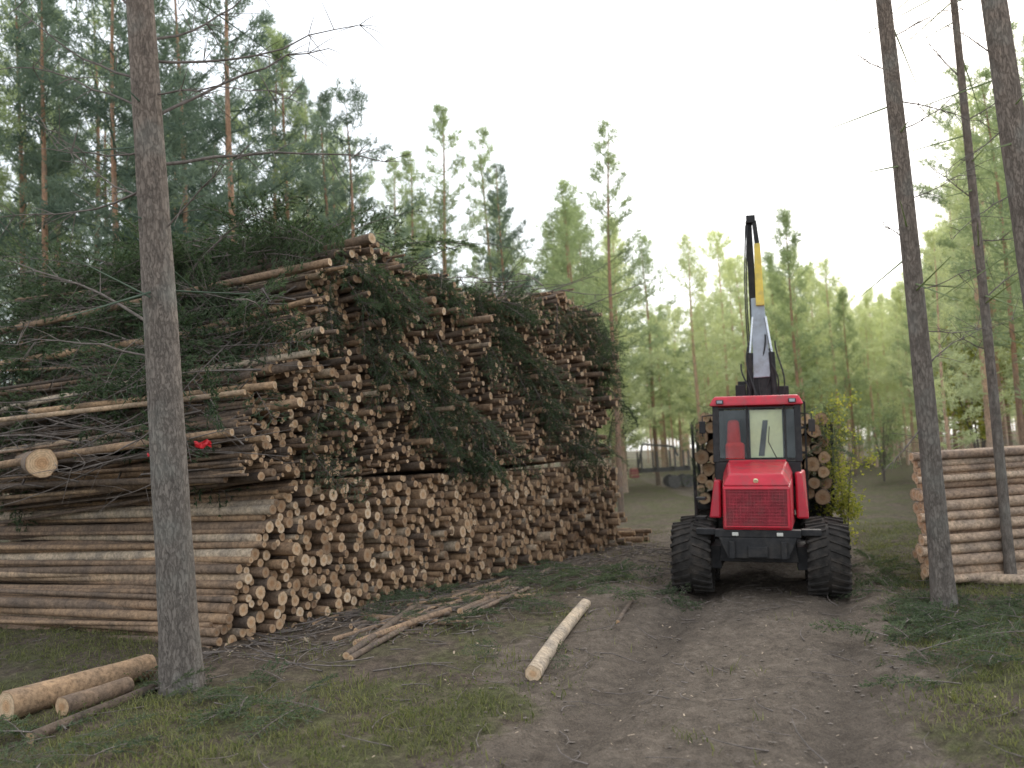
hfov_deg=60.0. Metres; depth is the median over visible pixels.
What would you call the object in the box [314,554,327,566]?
timber log
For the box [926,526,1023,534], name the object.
timber log
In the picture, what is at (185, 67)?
pine tree
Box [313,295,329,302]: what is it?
timber log
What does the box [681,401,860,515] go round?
load sprays
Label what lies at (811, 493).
timber log
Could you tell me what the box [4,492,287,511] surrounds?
timber log
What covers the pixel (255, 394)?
timber log
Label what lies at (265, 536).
timber log
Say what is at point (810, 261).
pine tree
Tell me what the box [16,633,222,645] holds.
timber log
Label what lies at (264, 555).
timber log
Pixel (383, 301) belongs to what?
spruce sprays
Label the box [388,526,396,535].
timber log
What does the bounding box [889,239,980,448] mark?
pine tree
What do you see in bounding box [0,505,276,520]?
timber log
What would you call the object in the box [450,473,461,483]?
timber log
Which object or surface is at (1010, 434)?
pine tree
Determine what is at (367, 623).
timber pole
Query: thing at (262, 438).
timber log
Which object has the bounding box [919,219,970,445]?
pine tree
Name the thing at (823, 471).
timber log
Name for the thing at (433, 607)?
timber pole
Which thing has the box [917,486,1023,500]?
timber log
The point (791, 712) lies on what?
earth clods
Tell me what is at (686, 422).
pine tree
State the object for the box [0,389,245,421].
timber pole
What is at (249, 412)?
timber log
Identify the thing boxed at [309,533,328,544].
timber log
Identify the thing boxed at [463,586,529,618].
timber pole
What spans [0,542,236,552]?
timber log
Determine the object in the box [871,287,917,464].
pine tree
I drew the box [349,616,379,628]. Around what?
timber pole
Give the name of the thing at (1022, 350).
pine tree
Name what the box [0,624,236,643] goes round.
timber log
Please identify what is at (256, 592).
timber log
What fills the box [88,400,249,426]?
timber log
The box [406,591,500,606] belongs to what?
timber pole
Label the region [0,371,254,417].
timber log
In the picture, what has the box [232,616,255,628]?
timber log
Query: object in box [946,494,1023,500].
timber log
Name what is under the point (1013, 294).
pine tree
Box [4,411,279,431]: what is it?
timber log
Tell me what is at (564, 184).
pine tree
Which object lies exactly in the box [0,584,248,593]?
timber log
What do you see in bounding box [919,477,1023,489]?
timber log
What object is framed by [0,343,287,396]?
timber log
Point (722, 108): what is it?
sky
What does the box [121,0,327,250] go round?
pine tree
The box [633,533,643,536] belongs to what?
timber pole
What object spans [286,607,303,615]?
timber log
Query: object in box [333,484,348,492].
timber log
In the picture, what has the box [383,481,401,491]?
timber log
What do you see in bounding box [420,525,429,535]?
timber log
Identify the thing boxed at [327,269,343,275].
timber log
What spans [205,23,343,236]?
pine tree
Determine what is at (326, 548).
timber log
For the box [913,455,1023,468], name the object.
timber log
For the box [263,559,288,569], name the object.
timber log
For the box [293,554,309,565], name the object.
timber log
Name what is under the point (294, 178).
pine tree
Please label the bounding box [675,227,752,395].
pine tree
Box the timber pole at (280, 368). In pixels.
[0,360,302,427]
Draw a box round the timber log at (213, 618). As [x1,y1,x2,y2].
[0,607,232,624]
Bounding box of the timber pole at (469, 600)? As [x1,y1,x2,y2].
[416,591,514,607]
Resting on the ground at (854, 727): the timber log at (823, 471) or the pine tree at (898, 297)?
the pine tree at (898, 297)
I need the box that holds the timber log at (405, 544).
[399,537,407,546]
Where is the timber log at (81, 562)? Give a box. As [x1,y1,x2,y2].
[0,560,250,565]
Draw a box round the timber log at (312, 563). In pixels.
[306,556,315,567]
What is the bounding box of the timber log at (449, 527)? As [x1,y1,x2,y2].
[430,526,454,535]
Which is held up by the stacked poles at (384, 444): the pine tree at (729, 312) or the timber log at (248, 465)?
the timber log at (248, 465)
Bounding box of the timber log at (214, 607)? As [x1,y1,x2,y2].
[0,595,234,613]
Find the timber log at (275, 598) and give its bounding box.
[262,591,287,605]
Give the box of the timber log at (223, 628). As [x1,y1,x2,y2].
[0,618,227,634]
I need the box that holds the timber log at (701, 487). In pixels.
[697,483,707,491]
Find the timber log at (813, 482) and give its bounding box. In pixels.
[808,475,819,488]
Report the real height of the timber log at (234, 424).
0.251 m
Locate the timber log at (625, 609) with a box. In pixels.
[615,600,633,623]
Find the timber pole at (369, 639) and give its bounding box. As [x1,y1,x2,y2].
[342,597,424,659]
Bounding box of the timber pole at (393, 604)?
[390,596,429,605]
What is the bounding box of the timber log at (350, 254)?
[338,250,354,258]
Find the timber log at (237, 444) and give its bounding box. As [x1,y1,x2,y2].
[221,442,256,446]
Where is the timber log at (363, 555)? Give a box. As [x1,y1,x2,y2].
[348,548,371,561]
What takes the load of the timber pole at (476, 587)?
on the ground at (854, 727)
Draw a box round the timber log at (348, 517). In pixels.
[339,513,356,523]
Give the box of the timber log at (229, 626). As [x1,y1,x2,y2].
[0,613,231,630]
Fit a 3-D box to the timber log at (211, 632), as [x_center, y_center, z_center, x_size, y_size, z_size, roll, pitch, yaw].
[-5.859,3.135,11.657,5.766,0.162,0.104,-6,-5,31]
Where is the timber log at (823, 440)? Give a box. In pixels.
[813,435,828,446]
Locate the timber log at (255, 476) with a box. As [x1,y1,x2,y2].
[126,472,264,493]
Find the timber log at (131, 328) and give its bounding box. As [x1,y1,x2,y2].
[34,303,322,338]
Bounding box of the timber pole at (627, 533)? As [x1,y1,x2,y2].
[619,531,635,535]
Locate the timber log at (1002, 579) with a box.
[958,574,1023,584]
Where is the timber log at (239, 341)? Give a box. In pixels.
[182,331,286,356]
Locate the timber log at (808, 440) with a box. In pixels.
[802,435,811,445]
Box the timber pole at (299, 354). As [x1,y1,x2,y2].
[0,349,319,412]
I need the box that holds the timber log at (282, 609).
[268,605,284,612]
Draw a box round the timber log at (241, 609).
[0,597,247,616]
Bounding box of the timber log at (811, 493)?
[809,487,814,498]
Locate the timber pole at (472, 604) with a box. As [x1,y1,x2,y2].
[457,566,554,613]
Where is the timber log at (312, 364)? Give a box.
[18,361,315,399]
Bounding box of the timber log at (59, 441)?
[2,420,247,448]
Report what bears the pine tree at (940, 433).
on the ground at (854, 727)
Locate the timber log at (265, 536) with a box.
[0,533,268,543]
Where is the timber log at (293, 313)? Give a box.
[232,310,302,324]
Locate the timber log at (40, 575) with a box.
[0,567,249,577]
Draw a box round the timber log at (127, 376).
[0,354,271,397]
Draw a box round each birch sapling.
[803,388,890,544]
[855,397,906,481]
[934,322,1023,447]
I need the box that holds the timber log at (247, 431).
[0,427,255,460]
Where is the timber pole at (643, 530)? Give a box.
[618,529,651,532]
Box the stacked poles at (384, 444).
[0,242,618,523]
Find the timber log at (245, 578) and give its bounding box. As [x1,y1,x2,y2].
[0,573,251,584]
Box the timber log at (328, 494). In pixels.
[311,489,337,501]
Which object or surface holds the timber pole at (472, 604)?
on the ground at (854, 727)
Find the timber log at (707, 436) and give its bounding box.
[695,431,712,443]
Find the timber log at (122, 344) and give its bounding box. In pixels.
[0,320,288,366]
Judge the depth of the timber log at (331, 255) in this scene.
12.72 m
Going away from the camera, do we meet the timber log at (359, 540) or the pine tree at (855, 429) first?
the timber log at (359, 540)
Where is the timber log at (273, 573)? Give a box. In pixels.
[269,570,277,578]
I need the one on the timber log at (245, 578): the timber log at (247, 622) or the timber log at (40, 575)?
the timber log at (40, 575)
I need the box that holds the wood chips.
[210,546,1022,767]
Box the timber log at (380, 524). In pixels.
[373,519,385,529]
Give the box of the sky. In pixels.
[0,0,1023,450]
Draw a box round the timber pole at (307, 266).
[0,258,331,334]
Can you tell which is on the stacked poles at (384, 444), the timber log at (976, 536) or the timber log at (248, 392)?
the timber log at (248, 392)
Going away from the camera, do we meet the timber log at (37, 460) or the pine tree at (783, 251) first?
the timber log at (37, 460)
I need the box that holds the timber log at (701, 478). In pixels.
[696,473,712,483]
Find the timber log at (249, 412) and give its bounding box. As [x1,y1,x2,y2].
[185,407,256,422]
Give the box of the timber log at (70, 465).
[3,444,256,471]
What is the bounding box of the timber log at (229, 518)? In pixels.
[21,515,265,522]
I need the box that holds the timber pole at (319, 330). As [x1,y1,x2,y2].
[243,326,323,349]
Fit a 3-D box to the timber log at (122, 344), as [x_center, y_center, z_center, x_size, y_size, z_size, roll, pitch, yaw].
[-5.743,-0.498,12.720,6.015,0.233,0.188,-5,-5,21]
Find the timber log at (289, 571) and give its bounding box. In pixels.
[284,568,292,577]
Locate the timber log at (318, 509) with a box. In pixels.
[299,505,323,515]
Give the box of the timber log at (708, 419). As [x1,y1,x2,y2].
[700,412,711,422]
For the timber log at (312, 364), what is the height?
0.187 m
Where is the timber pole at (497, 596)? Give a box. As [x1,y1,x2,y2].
[485,593,535,598]
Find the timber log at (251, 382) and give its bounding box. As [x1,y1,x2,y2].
[0,381,256,431]
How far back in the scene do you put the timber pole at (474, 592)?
12.73 m
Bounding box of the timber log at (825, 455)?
[812,450,830,462]
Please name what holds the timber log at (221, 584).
on the timber log at (244, 589)
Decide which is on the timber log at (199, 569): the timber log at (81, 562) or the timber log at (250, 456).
the timber log at (81, 562)
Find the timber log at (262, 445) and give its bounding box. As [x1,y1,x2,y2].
[255,440,269,449]
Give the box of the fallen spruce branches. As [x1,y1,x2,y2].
[0,548,1023,767]
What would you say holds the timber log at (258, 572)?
on the timber log at (245, 578)
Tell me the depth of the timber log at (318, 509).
11.58 m
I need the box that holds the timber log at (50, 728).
[25,682,157,743]
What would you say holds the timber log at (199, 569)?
on the timber log at (245, 578)
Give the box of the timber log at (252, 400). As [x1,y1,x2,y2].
[109,399,254,424]
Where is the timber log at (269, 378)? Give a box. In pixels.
[256,376,275,382]
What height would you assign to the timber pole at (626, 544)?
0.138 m
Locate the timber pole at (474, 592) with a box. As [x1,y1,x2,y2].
[416,580,500,617]
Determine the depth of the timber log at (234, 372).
11.31 m
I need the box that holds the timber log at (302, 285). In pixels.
[68,280,311,320]
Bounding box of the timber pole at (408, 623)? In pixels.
[353,607,451,645]
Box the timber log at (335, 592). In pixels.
[320,587,341,597]
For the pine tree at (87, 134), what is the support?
on the ground at (854, 727)
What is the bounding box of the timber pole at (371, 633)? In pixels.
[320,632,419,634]
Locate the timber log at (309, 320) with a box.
[294,316,311,326]
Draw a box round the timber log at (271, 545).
[257,541,276,549]
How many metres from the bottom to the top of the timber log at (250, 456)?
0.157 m
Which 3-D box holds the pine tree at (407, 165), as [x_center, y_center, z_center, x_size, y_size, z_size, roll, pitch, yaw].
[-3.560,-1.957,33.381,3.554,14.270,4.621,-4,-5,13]
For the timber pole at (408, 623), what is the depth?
10.57 m
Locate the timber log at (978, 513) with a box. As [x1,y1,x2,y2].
[917,506,1023,521]
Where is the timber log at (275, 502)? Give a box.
[4,499,279,513]
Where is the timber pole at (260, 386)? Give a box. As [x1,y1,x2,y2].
[28,381,276,413]
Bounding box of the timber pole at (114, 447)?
[0,428,233,468]
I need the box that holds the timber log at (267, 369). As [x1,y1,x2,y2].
[199,364,272,377]
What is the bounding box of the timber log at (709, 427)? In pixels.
[705,422,712,434]
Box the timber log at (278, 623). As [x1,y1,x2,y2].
[259,618,283,629]
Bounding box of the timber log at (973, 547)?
[916,538,1023,556]
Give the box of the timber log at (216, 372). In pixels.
[185,363,252,377]
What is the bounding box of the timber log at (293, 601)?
[285,595,298,606]
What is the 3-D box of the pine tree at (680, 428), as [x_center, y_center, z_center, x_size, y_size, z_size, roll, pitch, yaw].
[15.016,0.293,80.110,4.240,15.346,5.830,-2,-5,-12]
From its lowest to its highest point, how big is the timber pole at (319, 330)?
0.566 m
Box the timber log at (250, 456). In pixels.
[125,451,257,464]
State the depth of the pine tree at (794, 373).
65.17 m
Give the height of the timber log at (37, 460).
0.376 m
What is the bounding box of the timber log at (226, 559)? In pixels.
[130,556,252,562]
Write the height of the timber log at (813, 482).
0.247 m
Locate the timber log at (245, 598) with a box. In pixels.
[0,593,251,602]
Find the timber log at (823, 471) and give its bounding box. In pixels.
[816,463,829,477]
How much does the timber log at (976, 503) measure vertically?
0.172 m
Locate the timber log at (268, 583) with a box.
[0,576,277,590]
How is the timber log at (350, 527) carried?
on the stacked logs at (560, 514)
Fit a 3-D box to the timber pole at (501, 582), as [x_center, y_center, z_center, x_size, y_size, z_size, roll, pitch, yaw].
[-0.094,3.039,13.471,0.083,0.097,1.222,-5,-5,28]
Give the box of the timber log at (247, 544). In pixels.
[0,541,266,549]
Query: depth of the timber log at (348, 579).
12.02 m
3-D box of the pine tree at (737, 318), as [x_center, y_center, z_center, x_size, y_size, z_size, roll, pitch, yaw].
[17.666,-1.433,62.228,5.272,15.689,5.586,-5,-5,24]
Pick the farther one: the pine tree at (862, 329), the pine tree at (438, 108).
the pine tree at (862, 329)
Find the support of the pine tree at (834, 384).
on the ground at (854, 727)
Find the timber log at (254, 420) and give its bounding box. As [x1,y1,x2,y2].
[248,418,256,422]
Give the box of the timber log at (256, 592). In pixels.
[247,586,265,598]
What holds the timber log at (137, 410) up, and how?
on the stacked poles at (384, 444)
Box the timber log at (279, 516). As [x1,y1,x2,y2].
[133,513,282,523]
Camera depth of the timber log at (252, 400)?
11.24 m
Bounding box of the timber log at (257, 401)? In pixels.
[254,396,264,404]
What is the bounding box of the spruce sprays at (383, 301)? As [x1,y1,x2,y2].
[300,254,641,503]
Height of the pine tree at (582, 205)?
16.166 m
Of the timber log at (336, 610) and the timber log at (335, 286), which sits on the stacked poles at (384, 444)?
the timber log at (335, 286)
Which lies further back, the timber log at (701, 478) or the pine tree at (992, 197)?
the pine tree at (992, 197)
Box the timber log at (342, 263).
[51,259,348,290]
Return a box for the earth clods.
[316,580,1023,767]
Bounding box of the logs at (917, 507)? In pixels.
[910,445,1023,579]
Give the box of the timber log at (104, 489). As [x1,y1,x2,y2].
[0,465,244,506]
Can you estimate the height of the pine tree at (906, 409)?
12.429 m
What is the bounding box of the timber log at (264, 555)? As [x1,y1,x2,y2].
[258,550,269,560]
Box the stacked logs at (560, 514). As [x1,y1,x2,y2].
[0,464,627,640]
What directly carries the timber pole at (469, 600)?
on the ground at (854, 727)
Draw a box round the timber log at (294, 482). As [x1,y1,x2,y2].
[86,480,297,501]
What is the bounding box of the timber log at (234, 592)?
[0,588,238,595]
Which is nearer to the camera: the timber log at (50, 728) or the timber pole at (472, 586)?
the timber log at (50, 728)
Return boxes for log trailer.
[629,443,692,487]
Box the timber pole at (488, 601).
[410,599,506,616]
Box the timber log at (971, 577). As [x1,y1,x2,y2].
[954,569,1023,582]
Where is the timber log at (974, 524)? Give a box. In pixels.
[922,515,1023,532]
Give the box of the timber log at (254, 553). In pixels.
[0,548,259,560]
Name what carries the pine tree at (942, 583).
on the ground at (854, 727)
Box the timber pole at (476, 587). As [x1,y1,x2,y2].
[451,581,515,592]
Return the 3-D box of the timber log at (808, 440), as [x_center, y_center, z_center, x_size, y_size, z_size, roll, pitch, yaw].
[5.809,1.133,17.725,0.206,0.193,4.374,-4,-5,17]
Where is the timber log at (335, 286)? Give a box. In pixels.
[321,283,337,291]
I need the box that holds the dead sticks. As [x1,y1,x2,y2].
[0,215,671,517]
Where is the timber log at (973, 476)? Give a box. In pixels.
[914,470,1023,483]
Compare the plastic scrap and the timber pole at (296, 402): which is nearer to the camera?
the plastic scrap
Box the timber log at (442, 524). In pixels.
[438,521,449,527]
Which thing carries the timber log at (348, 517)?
on the timber log at (350, 527)
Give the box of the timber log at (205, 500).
[122,496,274,505]
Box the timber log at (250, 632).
[244,624,255,636]
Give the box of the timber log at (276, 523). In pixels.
[0,519,280,539]
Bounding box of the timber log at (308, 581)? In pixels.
[291,575,316,587]
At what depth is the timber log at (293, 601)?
11.08 m
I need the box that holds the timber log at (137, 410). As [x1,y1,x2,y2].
[0,383,243,442]
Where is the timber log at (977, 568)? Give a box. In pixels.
[922,561,1023,576]
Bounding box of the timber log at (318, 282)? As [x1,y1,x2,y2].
[54,279,323,324]
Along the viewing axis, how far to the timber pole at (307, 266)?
12.20 m
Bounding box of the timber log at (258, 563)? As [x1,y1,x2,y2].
[0,559,263,566]
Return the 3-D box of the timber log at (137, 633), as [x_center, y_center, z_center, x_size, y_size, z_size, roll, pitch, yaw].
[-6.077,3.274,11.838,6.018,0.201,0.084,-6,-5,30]
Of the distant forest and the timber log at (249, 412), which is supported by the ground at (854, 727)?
the distant forest
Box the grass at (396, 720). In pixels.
[0,520,1023,767]
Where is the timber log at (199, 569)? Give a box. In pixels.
[0,564,242,573]
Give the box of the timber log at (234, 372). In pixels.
[204,368,250,378]
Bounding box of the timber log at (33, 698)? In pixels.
[0,654,156,720]
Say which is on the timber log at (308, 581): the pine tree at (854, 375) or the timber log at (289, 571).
the timber log at (289, 571)
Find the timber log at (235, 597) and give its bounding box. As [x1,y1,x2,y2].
[41,594,237,603]
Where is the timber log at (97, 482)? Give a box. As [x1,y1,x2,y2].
[0,477,227,489]
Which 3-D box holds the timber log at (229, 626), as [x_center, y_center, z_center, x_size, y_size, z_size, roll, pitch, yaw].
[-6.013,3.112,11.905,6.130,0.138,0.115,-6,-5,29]
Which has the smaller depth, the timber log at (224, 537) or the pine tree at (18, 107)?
the timber log at (224, 537)
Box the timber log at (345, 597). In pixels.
[340,592,350,602]
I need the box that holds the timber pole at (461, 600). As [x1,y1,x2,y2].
[399,593,492,612]
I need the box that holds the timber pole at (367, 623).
[354,591,424,630]
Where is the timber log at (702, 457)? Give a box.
[694,448,712,464]
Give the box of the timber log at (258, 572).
[248,567,268,577]
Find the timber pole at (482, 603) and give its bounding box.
[461,575,543,611]
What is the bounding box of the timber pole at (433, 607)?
[399,602,445,620]
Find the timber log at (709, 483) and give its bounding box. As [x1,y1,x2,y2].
[705,479,713,488]
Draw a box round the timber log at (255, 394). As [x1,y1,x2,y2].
[112,390,269,410]
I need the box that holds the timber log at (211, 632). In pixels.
[0,615,219,636]
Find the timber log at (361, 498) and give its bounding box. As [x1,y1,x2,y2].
[347,494,363,500]
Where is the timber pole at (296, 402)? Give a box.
[16,397,302,455]
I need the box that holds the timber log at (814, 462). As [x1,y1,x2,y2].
[801,455,819,470]
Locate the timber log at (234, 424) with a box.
[0,421,240,438]
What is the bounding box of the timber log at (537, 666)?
[525,598,590,680]
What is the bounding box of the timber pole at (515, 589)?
[407,587,517,619]
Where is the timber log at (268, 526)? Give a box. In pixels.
[0,521,273,532]
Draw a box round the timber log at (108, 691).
[55,677,134,715]
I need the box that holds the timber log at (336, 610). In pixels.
[331,605,342,612]
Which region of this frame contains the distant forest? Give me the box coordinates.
[8,364,1018,494]
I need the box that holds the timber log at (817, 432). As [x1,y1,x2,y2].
[802,424,820,437]
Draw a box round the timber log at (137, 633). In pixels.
[83,628,210,636]
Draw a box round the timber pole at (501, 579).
[452,576,508,596]
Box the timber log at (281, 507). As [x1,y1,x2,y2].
[276,500,285,512]
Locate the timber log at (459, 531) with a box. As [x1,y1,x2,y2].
[447,526,465,538]
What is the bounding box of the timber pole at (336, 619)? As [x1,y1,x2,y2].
[335,605,372,620]
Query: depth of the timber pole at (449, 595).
12.48 m
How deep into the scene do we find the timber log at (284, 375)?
11.40 m
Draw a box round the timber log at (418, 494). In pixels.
[410,488,426,498]
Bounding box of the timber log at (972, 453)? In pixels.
[909,447,1023,460]
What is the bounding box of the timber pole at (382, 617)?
[360,613,468,625]
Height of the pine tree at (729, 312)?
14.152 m
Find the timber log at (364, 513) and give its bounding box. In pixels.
[344,508,370,518]
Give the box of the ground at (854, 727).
[0,431,1023,767]
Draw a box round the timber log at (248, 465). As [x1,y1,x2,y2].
[50,460,252,491]
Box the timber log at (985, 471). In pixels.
[917,468,1023,476]
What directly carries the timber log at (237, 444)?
on the stacked poles at (384, 444)
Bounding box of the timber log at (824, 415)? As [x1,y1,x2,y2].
[806,413,828,426]
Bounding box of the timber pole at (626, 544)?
[620,542,632,545]
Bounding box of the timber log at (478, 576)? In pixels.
[475,570,481,579]
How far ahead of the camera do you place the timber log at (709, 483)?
15.98 m
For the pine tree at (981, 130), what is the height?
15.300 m
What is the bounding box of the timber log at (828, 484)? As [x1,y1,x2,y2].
[817,474,831,488]
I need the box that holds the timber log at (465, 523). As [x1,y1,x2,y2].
[452,519,469,528]
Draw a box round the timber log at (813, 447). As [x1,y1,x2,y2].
[810,443,821,453]
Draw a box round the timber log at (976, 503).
[922,495,1023,511]
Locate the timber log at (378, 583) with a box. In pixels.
[370,579,382,588]
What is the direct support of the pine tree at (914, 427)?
on the ground at (854, 727)
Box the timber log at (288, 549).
[268,542,300,555]
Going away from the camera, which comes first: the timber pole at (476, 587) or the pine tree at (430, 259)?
the timber pole at (476, 587)
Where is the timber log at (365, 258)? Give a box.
[350,256,366,265]
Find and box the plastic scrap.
[194,439,211,448]
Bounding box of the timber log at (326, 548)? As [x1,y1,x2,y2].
[311,541,330,554]
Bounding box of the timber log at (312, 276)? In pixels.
[20,271,322,323]
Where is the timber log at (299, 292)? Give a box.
[256,288,316,301]
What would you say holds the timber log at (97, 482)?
on the stacked poles at (384, 444)
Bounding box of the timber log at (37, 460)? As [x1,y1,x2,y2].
[13,449,57,477]
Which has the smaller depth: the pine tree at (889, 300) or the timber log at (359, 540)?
the timber log at (359, 540)
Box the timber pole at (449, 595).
[433,588,477,598]
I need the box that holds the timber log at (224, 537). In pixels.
[1,534,261,541]
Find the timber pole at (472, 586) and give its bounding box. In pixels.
[462,579,553,587]
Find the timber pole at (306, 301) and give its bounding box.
[38,297,313,372]
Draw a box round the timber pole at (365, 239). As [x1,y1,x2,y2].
[309,233,375,251]
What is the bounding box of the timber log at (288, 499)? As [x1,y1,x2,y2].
[278,493,291,502]
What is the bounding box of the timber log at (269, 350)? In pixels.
[31,347,283,382]
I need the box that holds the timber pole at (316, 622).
[312,605,365,624]
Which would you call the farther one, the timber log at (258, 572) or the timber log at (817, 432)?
the timber log at (817, 432)
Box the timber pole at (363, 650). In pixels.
[348,605,448,659]
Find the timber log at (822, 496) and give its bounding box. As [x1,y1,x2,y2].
[814,487,830,504]
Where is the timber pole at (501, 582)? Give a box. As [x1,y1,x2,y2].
[484,577,524,591]
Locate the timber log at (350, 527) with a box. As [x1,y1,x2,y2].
[336,522,364,532]
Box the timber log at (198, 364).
[1,347,275,404]
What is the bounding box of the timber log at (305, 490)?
[291,484,312,497]
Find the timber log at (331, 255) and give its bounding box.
[74,250,336,303]
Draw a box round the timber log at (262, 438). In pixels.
[135,435,266,451]
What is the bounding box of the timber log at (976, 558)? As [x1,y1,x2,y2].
[924,549,1023,567]
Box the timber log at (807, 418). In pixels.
[801,414,810,425]
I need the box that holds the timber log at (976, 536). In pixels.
[919,529,1023,545]
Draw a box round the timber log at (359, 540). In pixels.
[343,536,362,543]
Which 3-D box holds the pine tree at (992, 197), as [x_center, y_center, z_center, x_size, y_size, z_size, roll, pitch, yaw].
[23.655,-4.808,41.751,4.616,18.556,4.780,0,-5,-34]
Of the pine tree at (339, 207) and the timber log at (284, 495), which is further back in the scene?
the pine tree at (339, 207)
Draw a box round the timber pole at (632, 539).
[621,536,643,541]
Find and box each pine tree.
[0,0,53,256]
[0,0,107,379]
[0,0,110,386]
[0,0,112,400]
[0,0,413,696]
[0,2,100,380]
[0,7,94,344]
[0,135,93,377]
[0,161,12,380]
[0,162,33,282]
[0,162,61,341]
[0,172,17,494]
[1,103,107,271]
[12,0,202,260]
[14,0,191,274]
[15,48,137,267]
[36,0,235,237]
[53,0,217,281]
[75,103,182,270]
[87,0,262,252]
[101,163,188,262]
[110,39,247,249]
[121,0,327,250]
[129,68,238,248]
[170,87,263,248]
[171,85,266,240]
[171,141,223,237]
[204,5,311,243]
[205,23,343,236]
[219,162,259,236]
[233,31,320,233]
[255,100,359,237]
[279,128,305,223]
[280,79,344,239]
[285,72,437,265]
[296,88,364,240]
[297,125,405,255]
[311,147,349,237]
[318,143,346,232]
[344,170,393,251]
[369,154,431,270]
[373,212,403,259]
[385,149,433,273]
[389,196,450,274]
[408,101,501,289]
[429,199,469,288]
[442,266,461,287]
[456,123,539,469]
[466,254,488,287]
[473,218,543,468]
[474,160,559,468]
[474,194,531,469]
[506,251,548,468]
[511,176,641,465]
[513,256,537,466]
[530,196,609,464]
[530,220,605,466]
[544,214,610,464]
[553,118,669,511]
[553,199,626,463]
[561,208,623,464]
[578,233,666,483]
[580,259,656,463]
[590,255,658,483]
[591,214,668,492]
[593,254,661,461]
[601,349,648,471]
[612,233,703,484]
[627,331,669,472]
[634,337,679,448]
[638,336,679,466]
[639,315,678,466]
[641,229,743,472]
[641,302,690,471]
[642,320,693,459]
[655,345,694,465]
[656,305,693,465]
[658,347,690,463]
[668,314,730,448]
[669,294,742,428]
[671,337,722,430]
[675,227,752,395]
[682,304,724,445]
[682,333,732,462]
[689,303,740,409]
[691,296,745,395]
[701,254,779,387]
[702,255,751,409]
[714,301,744,409]
[723,259,793,395]
[723,303,748,409]
[736,248,817,458]
[739,263,799,408]
[744,206,851,471]
[744,270,819,399]
[764,244,844,474]
[767,280,816,387]
[771,279,819,382]
[778,314,819,411]
[779,0,1023,608]
[786,260,838,442]
[787,263,864,448]
[798,254,885,472]
[809,281,850,447]
[816,280,886,469]
[816,291,866,463]
[822,287,887,475]
[824,299,867,466]
[829,306,879,463]
[831,314,876,462]
[837,307,908,466]
[839,305,893,464]
[842,344,862,459]
[849,339,872,458]
[852,292,903,464]
[854,286,895,460]
[858,0,1023,573]
[864,321,907,459]
[866,299,901,460]
[868,291,917,462]
[870,280,942,451]
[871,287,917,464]
[875,279,915,451]
[882,272,916,432]
[884,298,908,456]
[884,301,955,428]
[884,319,918,453]
[887,261,976,447]
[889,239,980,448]
[889,315,904,456]
[892,323,942,451]
[893,286,960,444]
[897,251,958,449]
[899,220,973,448]
[899,354,918,451]
[904,83,1023,445]
[904,243,955,447]
[905,230,982,449]
[906,181,1011,447]
[909,0,1023,308]
[912,63,1021,445]
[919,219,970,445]
[920,125,1023,448]
[929,64,1023,444]
[930,195,981,443]
[935,53,1023,399]
[938,162,1014,446]
[940,151,1023,445]
[958,14,1023,321]
[963,95,1023,403]
[969,148,1023,402]
[993,212,1023,375]
[996,67,1023,353]
[996,99,1023,377]
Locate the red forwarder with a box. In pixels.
[670,215,851,596]
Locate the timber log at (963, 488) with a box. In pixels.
[915,483,1023,500]
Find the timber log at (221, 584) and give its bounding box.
[0,580,242,589]
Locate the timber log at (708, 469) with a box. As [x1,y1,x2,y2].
[702,462,714,475]
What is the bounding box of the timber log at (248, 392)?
[184,391,253,406]
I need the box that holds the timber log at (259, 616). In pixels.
[245,610,264,622]
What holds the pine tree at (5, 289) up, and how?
on the ground at (854, 727)
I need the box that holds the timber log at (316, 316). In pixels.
[310,313,322,322]
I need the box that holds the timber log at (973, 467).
[917,462,1023,474]
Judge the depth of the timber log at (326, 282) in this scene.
12.33 m
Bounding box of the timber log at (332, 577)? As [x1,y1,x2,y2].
[325,571,337,582]
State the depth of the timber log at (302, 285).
12.20 m
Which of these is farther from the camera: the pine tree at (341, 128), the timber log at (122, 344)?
the pine tree at (341, 128)
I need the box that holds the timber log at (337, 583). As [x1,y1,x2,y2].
[324,579,340,586]
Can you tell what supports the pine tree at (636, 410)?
on the ground at (854, 727)
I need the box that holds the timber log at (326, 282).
[257,280,329,297]
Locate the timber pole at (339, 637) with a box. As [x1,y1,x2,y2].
[332,615,406,640]
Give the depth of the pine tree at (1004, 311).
36.00 m
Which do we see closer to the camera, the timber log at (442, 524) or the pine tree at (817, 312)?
the timber log at (442, 524)
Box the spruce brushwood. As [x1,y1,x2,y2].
[0,186,551,531]
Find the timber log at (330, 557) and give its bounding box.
[326,553,332,564]
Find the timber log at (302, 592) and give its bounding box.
[295,587,308,597]
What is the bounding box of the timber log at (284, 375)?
[22,372,288,425]
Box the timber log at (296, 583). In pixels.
[281,578,300,590]
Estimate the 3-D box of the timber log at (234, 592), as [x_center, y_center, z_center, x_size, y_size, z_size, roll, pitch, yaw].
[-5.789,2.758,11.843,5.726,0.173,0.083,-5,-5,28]
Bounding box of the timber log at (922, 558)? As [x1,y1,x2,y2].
[919,549,1021,560]
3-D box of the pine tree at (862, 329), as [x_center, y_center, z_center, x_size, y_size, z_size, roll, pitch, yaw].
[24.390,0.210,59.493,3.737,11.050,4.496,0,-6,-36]
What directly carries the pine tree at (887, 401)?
on the ground at (854, 727)
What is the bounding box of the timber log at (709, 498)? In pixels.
[699,490,712,503]
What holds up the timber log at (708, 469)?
on the timber log at (701, 478)
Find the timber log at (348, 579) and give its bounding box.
[338,573,355,585]
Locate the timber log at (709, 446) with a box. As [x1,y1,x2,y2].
[706,439,712,453]

